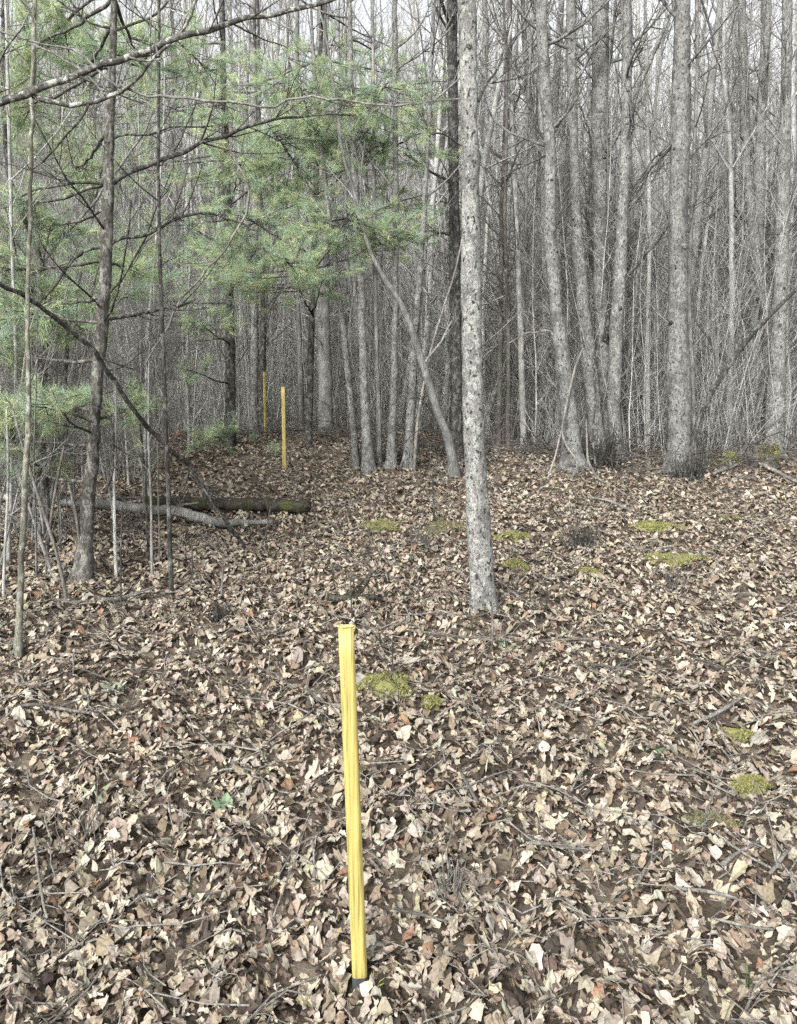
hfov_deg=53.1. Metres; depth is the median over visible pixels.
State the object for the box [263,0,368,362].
bare tree
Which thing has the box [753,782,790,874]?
fallen branch
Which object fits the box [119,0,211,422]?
bare tree
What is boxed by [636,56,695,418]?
bare tree
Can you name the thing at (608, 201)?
sapling
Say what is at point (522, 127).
bare tree
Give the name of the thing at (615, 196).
sapling
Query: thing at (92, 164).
bare tree
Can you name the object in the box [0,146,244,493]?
thicket brush
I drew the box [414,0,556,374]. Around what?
bare tree
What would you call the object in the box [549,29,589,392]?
bare tree
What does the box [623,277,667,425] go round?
sapling
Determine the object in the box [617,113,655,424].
bare tree
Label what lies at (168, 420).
sapling
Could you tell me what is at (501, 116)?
bare tree
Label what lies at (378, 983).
grass tuft
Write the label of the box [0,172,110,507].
sapling
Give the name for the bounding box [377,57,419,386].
bare tree
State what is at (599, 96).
bare tree
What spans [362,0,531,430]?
bare tree
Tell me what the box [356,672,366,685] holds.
rock
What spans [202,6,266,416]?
bare tree
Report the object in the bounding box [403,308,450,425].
sapling
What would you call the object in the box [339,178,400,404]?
sapling
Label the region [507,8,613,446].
bare tree
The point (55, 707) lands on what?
fallen branch
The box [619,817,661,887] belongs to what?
fallen branch
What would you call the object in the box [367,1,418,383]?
bare tree
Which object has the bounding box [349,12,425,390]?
bare tree
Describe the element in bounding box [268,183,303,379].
bare tree
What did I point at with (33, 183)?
sapling
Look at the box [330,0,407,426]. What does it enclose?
bare tree
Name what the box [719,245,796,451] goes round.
sapling
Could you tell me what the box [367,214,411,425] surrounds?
sapling
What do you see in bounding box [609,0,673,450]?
bare tree
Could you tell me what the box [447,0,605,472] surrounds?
bare tree
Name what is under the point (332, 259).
bare tree
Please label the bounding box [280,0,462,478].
bare tree
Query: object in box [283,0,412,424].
bare tree
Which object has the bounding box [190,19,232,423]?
bare tree
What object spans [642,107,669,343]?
bare tree
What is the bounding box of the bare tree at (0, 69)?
[0,0,33,278]
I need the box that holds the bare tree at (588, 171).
[552,0,639,437]
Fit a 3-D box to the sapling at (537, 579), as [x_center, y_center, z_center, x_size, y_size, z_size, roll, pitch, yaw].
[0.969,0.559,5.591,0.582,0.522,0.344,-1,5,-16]
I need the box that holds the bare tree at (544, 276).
[479,0,631,444]
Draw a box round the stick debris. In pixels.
[169,385,796,480]
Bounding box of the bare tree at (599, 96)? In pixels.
[513,0,695,440]
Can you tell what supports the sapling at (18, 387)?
on the ground
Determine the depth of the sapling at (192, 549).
5.86 m
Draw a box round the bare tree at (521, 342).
[503,0,565,446]
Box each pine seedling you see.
[133,453,164,466]
[204,416,223,443]
[246,432,259,443]
[261,442,281,453]
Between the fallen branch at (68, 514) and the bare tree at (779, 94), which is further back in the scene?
the bare tree at (779, 94)
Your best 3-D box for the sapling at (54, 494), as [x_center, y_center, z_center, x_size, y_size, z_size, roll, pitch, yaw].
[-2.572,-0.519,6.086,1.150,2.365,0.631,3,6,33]
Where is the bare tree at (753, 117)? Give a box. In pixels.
[718,0,796,440]
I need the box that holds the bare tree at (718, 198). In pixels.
[688,31,737,354]
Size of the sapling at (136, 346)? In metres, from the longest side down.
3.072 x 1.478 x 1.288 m
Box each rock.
[350,941,385,963]
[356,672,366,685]
[714,452,741,468]
[748,731,770,744]
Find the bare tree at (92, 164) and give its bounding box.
[46,38,152,341]
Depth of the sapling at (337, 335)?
20.68 m
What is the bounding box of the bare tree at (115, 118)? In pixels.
[79,0,144,311]
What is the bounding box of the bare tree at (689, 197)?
[640,83,722,415]
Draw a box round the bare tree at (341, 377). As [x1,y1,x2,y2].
[330,5,391,423]
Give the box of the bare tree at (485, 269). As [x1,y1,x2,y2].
[422,1,509,429]
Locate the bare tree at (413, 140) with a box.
[391,0,440,380]
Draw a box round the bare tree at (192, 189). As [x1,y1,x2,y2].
[149,0,234,429]
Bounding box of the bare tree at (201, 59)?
[127,0,242,431]
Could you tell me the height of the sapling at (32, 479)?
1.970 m
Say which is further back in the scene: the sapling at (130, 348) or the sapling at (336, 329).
the sapling at (336, 329)
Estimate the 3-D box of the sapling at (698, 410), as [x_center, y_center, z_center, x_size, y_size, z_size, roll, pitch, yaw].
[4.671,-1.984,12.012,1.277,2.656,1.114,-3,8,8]
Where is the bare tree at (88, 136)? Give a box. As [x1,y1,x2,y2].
[74,3,110,333]
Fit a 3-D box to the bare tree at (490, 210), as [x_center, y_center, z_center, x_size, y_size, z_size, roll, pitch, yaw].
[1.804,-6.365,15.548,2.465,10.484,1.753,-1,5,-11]
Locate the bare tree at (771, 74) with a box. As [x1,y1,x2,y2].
[724,1,781,370]
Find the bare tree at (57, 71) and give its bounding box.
[20,20,80,257]
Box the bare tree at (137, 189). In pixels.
[118,104,151,427]
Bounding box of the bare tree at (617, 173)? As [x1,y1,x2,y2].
[612,140,637,302]
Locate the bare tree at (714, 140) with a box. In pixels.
[688,39,740,366]
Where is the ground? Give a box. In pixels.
[0,230,796,1023]
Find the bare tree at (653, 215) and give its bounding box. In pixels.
[616,57,666,438]
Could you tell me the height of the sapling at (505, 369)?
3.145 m
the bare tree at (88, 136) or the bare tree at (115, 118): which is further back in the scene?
the bare tree at (88, 136)
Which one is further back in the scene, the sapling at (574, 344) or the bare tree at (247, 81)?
the bare tree at (247, 81)
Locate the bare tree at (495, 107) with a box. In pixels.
[392,0,579,358]
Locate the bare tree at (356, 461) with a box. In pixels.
[271,0,360,471]
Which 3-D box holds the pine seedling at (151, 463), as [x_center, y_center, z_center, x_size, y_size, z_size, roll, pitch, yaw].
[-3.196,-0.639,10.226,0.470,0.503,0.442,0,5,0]
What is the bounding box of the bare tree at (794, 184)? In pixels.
[719,0,796,449]
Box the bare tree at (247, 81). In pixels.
[192,0,295,425]
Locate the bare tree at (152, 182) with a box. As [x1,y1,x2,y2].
[133,72,173,369]
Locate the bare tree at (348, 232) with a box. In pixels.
[312,0,391,423]
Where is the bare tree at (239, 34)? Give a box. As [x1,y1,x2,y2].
[204,1,279,418]
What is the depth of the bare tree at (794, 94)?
13.57 m
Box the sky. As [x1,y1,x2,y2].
[0,0,796,207]
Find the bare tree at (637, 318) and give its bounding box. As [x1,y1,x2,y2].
[590,34,668,439]
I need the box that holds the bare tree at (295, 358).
[261,0,334,427]
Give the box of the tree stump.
[749,443,779,469]
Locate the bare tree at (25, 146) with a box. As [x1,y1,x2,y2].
[1,6,37,228]
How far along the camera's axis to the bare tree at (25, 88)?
20.66 m
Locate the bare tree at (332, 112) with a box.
[309,5,362,378]
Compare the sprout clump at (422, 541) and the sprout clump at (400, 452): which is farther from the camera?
the sprout clump at (400, 452)
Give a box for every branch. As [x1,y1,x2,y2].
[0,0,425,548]
[0,506,79,516]
[0,703,99,715]
[2,827,67,918]
[60,688,121,706]
[100,496,141,499]
[101,579,162,602]
[211,767,258,773]
[289,830,323,849]
[327,562,384,600]
[394,907,446,922]
[409,629,490,639]
[459,770,479,804]
[526,822,605,869]
[539,623,652,659]
[553,654,627,709]
[570,663,634,670]
[587,496,631,511]
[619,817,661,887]
[665,886,737,898]
[692,694,747,724]
[693,659,734,671]
[712,454,746,474]
[714,831,771,868]
[714,917,773,930]
[720,840,760,866]
[745,450,796,482]
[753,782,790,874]
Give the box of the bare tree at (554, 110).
[483,0,591,439]
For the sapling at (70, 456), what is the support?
on the ground
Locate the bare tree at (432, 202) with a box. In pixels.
[371,1,485,433]
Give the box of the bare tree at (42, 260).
[0,0,180,546]
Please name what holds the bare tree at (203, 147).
on the ground
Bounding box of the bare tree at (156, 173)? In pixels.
[132,54,180,303]
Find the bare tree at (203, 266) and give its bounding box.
[189,98,220,426]
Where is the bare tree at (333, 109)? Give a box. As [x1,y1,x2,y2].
[265,2,390,373]
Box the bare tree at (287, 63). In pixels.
[242,0,352,376]
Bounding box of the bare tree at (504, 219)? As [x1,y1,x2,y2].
[437,0,563,446]
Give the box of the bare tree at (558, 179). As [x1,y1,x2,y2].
[490,56,610,353]
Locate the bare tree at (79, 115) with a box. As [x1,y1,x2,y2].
[45,0,104,386]
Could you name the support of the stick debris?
on the ground
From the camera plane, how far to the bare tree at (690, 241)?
11.21 m
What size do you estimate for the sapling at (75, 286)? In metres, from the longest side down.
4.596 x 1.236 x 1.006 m
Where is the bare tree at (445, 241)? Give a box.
[407,117,460,337]
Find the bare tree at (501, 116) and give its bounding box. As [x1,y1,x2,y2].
[481,0,540,438]
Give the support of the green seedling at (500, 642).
on the ground
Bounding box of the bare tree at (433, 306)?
[399,158,443,382]
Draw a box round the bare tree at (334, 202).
[286,8,366,428]
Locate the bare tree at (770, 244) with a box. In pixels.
[693,17,796,421]
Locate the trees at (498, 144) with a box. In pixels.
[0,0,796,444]
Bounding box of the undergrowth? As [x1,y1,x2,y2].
[50,84,796,460]
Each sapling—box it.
[0,0,62,476]
[0,0,79,463]
[0,0,151,532]
[0,55,77,484]
[0,59,192,507]
[0,64,39,376]
[0,72,133,480]
[0,75,81,490]
[0,101,70,382]
[0,109,22,241]
[0,121,78,424]
[0,128,79,482]
[0,148,71,442]
[0,171,79,528]
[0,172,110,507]
[0,181,91,543]
[0,183,56,558]
[0,192,67,475]
[0,198,76,580]
[0,200,68,498]
[0,205,91,532]
[0,230,110,567]
[0,232,37,505]
[0,258,34,539]
[0,284,128,579]
[0,309,75,535]
[0,328,72,578]
[0,333,67,602]
[0,362,96,600]
[0,391,34,535]
[1,162,118,466]
[1,313,39,517]
[3,274,81,536]
[5,149,86,545]
[5,190,77,405]
[16,274,127,545]
[17,113,126,493]
[28,77,120,385]
[30,91,114,437]
[31,146,97,449]
[32,160,161,521]
[33,0,119,363]
[33,149,156,495]
[34,50,101,475]
[34,56,121,506]
[34,321,84,473]
[35,304,122,510]
[38,362,144,539]
[40,105,130,509]
[45,197,93,469]
[48,49,176,485]
[48,240,179,477]
[52,157,117,479]
[54,225,192,577]
[55,271,137,487]
[59,482,102,544]
[63,128,167,483]
[76,221,151,469]
[77,200,155,403]
[79,269,193,472]
[80,72,173,449]
[81,124,159,433]
[82,184,139,451]
[84,121,191,478]
[85,216,162,458]
[88,4,170,434]
[88,185,143,392]
[89,75,171,379]
[91,0,223,496]
[91,221,135,475]
[92,304,250,566]
[99,282,193,578]
[102,179,223,518]
[102,505,154,607]
[103,130,181,500]
[104,162,178,397]
[105,144,196,456]
[105,320,182,560]
[107,311,159,394]
[110,292,152,455]
[112,165,183,450]
[112,227,171,453]
[114,201,173,419]
[116,80,198,447]
[117,0,257,453]
[123,134,195,481]
[124,137,186,430]
[127,287,191,451]
[144,197,197,412]
[150,249,209,437]
[154,186,198,430]
[163,79,291,429]
[167,136,236,442]
[167,335,216,419]
[168,170,221,414]
[170,137,235,423]
[175,524,210,588]
[181,191,225,394]
[189,125,262,428]
[194,112,263,435]
[195,523,226,596]
[261,487,306,540]
[279,126,379,426]
[281,81,381,407]
[300,245,353,423]
[307,148,371,422]
[313,329,354,406]
[314,333,353,412]
[317,208,365,405]
[330,226,355,419]
[332,235,399,407]
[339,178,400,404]
[349,587,404,668]
[350,220,431,428]
[350,529,385,624]
[352,243,410,413]
[365,235,404,425]
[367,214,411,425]
[370,634,403,724]
[383,262,409,425]
[392,542,435,608]
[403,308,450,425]
[419,194,485,424]
[419,462,442,522]
[429,115,488,386]
[462,555,524,649]
[479,150,523,421]
[481,273,539,439]
[483,294,517,418]
[487,23,587,440]
[488,175,534,410]
[508,129,558,443]
[509,559,584,604]
[513,213,555,439]
[514,242,569,433]
[514,334,555,435]
[515,178,593,405]
[515,334,556,428]
[520,97,612,427]
[529,92,591,384]
[530,176,626,449]
[530,560,593,617]
[533,289,606,417]
[535,117,586,419]
[547,0,666,406]
[552,13,663,414]
[558,102,614,366]
[562,64,638,416]
[577,167,656,420]
[582,146,660,448]
[622,318,666,431]
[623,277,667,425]
[629,181,704,437]
[629,211,666,435]
[632,281,665,418]
[637,203,698,443]
[653,290,727,380]
[656,218,745,420]
[663,292,756,453]
[667,0,759,442]
[683,279,796,476]
[687,162,738,440]
[689,157,734,423]
[692,0,796,427]
[694,120,794,457]
[695,175,743,415]
[719,245,769,442]
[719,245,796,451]
[734,205,796,404]
[742,188,796,396]
[746,252,796,447]
[773,136,796,418]
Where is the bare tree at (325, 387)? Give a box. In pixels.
[295,0,382,435]
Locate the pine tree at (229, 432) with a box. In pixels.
[0,0,356,454]
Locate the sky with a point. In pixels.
(100, 2)
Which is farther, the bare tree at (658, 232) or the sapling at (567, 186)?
the bare tree at (658, 232)
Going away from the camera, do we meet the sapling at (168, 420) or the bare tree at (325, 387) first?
the sapling at (168, 420)
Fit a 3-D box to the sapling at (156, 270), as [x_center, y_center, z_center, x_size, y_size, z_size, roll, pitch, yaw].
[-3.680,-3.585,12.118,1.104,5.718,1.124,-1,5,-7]
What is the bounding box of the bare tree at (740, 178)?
[712,6,780,440]
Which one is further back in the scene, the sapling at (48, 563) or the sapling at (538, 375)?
the sapling at (538, 375)
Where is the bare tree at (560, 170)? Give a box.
[527,57,585,365]
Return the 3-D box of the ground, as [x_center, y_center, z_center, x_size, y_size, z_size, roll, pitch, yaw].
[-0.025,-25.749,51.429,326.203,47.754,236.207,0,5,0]
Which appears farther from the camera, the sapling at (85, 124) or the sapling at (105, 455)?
the sapling at (85, 124)
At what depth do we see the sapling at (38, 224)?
6.55 m
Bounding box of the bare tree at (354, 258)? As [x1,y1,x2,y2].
[330,117,391,358]
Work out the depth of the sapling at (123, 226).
10.02 m
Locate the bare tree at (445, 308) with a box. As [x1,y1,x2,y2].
[370,0,495,429]
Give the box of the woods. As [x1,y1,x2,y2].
[0,0,796,398]
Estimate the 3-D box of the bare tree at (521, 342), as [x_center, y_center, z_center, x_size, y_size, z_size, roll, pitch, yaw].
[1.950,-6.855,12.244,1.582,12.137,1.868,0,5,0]
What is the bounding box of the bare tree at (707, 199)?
[690,109,725,419]
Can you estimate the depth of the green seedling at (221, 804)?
3.25 m
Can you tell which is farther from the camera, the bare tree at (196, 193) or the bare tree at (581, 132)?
the bare tree at (196, 193)
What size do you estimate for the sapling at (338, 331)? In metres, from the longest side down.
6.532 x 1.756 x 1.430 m
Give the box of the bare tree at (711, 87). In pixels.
[629,0,749,442]
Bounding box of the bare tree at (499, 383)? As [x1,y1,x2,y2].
[460,0,537,446]
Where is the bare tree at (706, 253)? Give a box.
[642,46,769,426]
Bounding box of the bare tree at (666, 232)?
[613,0,775,442]
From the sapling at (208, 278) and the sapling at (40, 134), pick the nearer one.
the sapling at (40, 134)
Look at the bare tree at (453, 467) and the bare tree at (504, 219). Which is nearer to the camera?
the bare tree at (453, 467)
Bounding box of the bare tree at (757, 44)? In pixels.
[724,1,777,350]
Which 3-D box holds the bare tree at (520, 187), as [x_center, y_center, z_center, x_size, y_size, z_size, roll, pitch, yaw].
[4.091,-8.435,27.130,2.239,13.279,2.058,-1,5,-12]
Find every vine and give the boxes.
[538,432,561,476]
[561,348,583,476]
[570,419,633,503]
[581,344,607,463]
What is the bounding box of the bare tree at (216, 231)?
[193,80,220,383]
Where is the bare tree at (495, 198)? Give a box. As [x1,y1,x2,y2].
[483,71,512,387]
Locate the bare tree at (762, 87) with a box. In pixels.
[687,0,794,443]
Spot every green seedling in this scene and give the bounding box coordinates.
[79,780,110,806]
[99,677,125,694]
[211,792,232,810]
[498,641,516,648]
[637,745,667,759]
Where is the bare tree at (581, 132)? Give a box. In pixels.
[525,0,645,366]
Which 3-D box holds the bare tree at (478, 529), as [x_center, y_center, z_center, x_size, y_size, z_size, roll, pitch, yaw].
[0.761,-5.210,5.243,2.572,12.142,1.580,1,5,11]
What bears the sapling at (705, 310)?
on the ground
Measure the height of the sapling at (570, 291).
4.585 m
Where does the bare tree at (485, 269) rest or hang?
on the ground
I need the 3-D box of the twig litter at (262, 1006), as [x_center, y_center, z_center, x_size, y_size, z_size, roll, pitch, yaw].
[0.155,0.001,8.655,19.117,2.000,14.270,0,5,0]
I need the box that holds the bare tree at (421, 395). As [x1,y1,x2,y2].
[412,84,495,471]
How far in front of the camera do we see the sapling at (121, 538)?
5.43 m
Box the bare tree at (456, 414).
[382,0,464,459]
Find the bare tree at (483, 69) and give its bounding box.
[389,0,517,432]
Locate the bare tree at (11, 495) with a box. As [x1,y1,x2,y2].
[0,0,139,564]
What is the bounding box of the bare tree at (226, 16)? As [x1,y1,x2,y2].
[180,0,262,422]
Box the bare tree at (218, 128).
[184,0,243,415]
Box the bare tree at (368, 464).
[299,0,420,475]
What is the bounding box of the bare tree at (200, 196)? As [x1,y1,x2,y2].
[147,0,250,428]
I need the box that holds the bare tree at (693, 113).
[690,5,702,193]
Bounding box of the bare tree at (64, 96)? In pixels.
[40,23,97,211]
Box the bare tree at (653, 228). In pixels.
[633,139,666,342]
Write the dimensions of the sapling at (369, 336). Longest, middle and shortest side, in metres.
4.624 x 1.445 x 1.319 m
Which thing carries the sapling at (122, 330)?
on the ground
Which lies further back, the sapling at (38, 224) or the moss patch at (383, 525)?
the moss patch at (383, 525)
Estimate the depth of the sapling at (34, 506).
5.38 m
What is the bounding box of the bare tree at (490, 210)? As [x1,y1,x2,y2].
[443,13,541,442]
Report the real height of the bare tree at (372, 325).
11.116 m
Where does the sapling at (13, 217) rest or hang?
on the ground
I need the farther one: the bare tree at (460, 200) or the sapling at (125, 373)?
the bare tree at (460, 200)
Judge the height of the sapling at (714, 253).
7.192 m
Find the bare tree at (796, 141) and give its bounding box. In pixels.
[725,49,796,356]
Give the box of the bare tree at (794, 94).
[727,0,796,442]
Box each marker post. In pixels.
[263,372,266,436]
[281,387,285,469]
[337,624,367,988]
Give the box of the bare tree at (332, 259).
[302,173,364,325]
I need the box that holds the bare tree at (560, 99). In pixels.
[531,1,618,392]
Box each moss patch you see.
[339,670,422,700]
[358,516,401,532]
[420,694,441,712]
[422,516,466,534]
[493,530,530,542]
[500,558,532,572]
[569,566,602,580]
[628,520,693,533]
[638,551,714,568]
[678,810,742,834]
[712,726,755,745]
[717,514,743,522]
[726,773,773,797]
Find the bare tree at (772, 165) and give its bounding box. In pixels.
[766,127,777,200]
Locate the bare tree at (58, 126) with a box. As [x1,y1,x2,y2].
[4,3,131,368]
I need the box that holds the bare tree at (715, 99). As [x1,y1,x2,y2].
[661,0,736,351]
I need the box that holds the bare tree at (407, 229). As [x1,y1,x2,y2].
[399,140,418,350]
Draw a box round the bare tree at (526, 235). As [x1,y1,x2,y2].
[438,0,591,381]
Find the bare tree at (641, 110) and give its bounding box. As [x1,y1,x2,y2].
[609,0,709,440]
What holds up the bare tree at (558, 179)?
on the ground
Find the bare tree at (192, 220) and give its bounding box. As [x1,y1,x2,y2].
[154,47,235,366]
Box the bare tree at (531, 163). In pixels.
[484,1,588,387]
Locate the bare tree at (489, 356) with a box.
[408,32,520,437]
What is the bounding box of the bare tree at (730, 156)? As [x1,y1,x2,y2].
[669,0,796,450]
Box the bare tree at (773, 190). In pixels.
[725,74,796,336]
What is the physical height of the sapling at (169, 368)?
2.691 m
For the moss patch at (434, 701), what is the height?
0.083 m
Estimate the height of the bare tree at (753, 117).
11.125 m
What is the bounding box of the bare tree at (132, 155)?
[92,30,153,379]
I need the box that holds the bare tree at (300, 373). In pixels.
[225,0,335,433]
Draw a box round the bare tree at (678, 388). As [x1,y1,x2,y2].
[623,0,755,476]
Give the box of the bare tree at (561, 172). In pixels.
[508,1,610,358]
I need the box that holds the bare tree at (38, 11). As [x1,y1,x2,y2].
[0,0,133,434]
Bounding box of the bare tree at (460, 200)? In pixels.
[433,53,478,381]
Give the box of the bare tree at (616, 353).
[592,0,706,457]
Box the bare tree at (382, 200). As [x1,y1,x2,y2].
[340,0,414,423]
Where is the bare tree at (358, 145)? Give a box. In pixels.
[331,0,380,423]
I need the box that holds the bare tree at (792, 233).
[710,127,796,399]
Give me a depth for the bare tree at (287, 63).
18.33 m
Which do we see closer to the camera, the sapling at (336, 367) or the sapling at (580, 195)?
the sapling at (580, 195)
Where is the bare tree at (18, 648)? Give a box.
[0,0,119,660]
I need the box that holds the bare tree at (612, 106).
[586,6,636,365]
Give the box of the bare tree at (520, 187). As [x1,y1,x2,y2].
[484,55,528,294]
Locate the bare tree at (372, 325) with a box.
[348,95,415,383]
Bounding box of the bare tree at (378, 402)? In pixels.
[326,0,419,466]
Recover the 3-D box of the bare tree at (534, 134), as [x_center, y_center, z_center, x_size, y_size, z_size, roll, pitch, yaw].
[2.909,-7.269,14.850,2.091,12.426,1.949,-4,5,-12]
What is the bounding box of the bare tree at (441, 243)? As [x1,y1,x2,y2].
[370,0,513,370]
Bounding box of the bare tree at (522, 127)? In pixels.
[508,7,549,389]
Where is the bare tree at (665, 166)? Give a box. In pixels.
[644,99,703,332]
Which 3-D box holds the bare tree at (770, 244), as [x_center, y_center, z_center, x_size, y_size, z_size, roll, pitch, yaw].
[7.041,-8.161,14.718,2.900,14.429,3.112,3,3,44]
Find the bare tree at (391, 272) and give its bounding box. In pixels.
[367,112,441,397]
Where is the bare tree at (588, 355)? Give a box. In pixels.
[510,0,641,456]
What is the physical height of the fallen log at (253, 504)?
0.195 m
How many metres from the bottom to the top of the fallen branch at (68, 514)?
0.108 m
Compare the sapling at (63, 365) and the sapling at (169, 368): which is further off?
the sapling at (169, 368)
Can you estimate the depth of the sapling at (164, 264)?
14.23 m
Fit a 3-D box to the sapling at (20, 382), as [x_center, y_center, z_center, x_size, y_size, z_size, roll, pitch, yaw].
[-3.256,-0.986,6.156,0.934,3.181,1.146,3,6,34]
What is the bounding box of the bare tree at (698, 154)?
[651,37,741,439]
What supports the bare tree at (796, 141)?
on the ground
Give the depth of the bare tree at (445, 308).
17.51 m
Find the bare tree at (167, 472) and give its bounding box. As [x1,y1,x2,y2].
[53,0,198,594]
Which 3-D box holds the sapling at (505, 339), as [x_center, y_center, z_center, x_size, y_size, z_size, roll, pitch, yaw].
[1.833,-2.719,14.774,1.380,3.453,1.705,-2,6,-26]
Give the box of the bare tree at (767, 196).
[700,0,796,346]
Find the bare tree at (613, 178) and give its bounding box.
[559,4,667,345]
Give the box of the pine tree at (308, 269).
[194,0,460,447]
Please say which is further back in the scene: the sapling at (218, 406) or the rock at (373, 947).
the sapling at (218, 406)
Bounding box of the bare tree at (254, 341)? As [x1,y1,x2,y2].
[163,0,298,436]
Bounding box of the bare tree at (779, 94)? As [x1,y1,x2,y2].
[747,0,796,391]
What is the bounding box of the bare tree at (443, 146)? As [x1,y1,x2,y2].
[370,0,485,426]
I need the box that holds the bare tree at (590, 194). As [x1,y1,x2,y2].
[560,45,634,373]
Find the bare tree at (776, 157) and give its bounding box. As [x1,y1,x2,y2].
[717,78,796,362]
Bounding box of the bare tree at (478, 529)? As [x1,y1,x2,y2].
[379,0,583,614]
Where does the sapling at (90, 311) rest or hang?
on the ground
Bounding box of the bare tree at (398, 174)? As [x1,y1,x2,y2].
[371,26,411,388]
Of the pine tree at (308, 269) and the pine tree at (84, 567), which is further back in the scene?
the pine tree at (308, 269)
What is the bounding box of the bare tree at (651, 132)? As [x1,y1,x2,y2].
[580,0,731,441]
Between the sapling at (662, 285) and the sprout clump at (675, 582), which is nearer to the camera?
the sprout clump at (675, 582)
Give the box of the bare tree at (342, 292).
[329,144,368,419]
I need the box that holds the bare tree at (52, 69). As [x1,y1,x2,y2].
[22,3,94,356]
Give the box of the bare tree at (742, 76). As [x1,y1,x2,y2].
[703,0,796,445]
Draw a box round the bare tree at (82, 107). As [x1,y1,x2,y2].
[44,0,120,273]
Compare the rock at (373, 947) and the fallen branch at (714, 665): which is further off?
the fallen branch at (714, 665)
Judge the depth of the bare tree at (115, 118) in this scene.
19.68 m
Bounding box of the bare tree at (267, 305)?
[219,0,308,381]
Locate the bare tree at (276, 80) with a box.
[220,0,308,422]
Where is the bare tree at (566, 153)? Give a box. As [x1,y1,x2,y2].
[525,0,591,438]
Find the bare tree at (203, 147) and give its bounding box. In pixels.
[164,0,259,377]
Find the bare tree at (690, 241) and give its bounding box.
[651,0,773,457]
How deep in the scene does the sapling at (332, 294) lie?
17.21 m
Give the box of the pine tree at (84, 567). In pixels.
[0,0,384,587]
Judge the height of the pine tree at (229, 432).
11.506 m
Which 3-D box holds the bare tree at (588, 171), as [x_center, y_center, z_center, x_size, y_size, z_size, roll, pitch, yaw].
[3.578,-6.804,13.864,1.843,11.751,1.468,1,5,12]
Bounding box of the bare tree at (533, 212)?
[510,48,541,359]
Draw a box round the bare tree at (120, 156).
[100,97,148,229]
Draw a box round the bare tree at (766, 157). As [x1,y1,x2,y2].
[735,54,795,293]
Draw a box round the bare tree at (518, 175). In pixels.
[486,59,533,323]
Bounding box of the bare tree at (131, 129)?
[88,0,162,395]
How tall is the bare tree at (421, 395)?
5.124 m
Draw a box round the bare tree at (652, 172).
[570,0,694,391]
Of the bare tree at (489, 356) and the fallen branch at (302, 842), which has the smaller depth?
the fallen branch at (302, 842)
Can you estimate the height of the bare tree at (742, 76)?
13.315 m
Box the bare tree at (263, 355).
[227,0,290,436]
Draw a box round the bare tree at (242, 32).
[208,1,304,424]
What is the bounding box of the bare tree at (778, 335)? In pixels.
[744,0,796,455]
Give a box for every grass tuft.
[363,971,383,999]
[730,960,752,990]
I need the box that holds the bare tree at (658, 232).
[636,119,669,362]
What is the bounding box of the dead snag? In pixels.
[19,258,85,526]
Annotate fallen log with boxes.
[37,490,273,527]
[140,494,310,513]
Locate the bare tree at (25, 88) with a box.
[0,5,74,289]
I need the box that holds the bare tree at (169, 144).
[116,0,198,373]
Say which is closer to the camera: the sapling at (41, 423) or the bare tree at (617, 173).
the sapling at (41, 423)
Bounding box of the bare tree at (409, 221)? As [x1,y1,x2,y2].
[376,115,435,367]
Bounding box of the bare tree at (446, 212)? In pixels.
[380,0,532,328]
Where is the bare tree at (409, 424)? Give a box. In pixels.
[379,0,526,470]
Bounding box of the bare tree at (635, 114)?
[608,20,652,205]
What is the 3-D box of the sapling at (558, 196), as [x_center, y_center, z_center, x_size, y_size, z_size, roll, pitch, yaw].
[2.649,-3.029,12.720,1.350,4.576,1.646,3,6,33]
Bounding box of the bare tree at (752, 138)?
[699,0,796,362]
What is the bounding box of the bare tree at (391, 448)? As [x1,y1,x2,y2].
[328,0,456,469]
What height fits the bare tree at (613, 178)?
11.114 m
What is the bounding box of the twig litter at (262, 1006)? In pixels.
[0,430,796,1023]
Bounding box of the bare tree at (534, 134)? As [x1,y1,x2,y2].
[493,0,594,431]
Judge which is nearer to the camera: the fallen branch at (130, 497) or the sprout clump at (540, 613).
the sprout clump at (540, 613)
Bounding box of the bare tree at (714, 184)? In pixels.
[658,3,773,379]
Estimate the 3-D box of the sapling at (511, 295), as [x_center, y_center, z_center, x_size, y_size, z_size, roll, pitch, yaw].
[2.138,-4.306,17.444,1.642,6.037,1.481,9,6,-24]
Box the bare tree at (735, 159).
[690,1,779,439]
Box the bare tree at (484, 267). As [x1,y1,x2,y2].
[440,0,523,439]
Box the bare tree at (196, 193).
[173,9,220,351]
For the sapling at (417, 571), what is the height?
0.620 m
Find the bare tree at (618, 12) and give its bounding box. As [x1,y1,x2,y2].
[557,0,660,371]
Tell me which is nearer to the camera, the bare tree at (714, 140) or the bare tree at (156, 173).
the bare tree at (714, 140)
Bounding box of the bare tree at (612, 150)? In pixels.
[608,98,637,240]
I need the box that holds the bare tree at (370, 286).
[332,0,406,399]
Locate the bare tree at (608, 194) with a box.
[558,1,665,400]
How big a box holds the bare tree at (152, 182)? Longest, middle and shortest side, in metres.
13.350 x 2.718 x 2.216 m
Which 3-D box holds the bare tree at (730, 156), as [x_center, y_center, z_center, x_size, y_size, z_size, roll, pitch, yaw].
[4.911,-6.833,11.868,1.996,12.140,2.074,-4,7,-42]
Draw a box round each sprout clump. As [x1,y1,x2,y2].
[50,782,105,845]
[196,591,240,622]
[351,440,421,471]
[392,512,443,552]
[431,852,491,917]
[475,622,503,644]
[527,594,547,618]
[550,516,603,552]
[578,417,643,471]
[660,565,694,592]
[661,445,719,482]

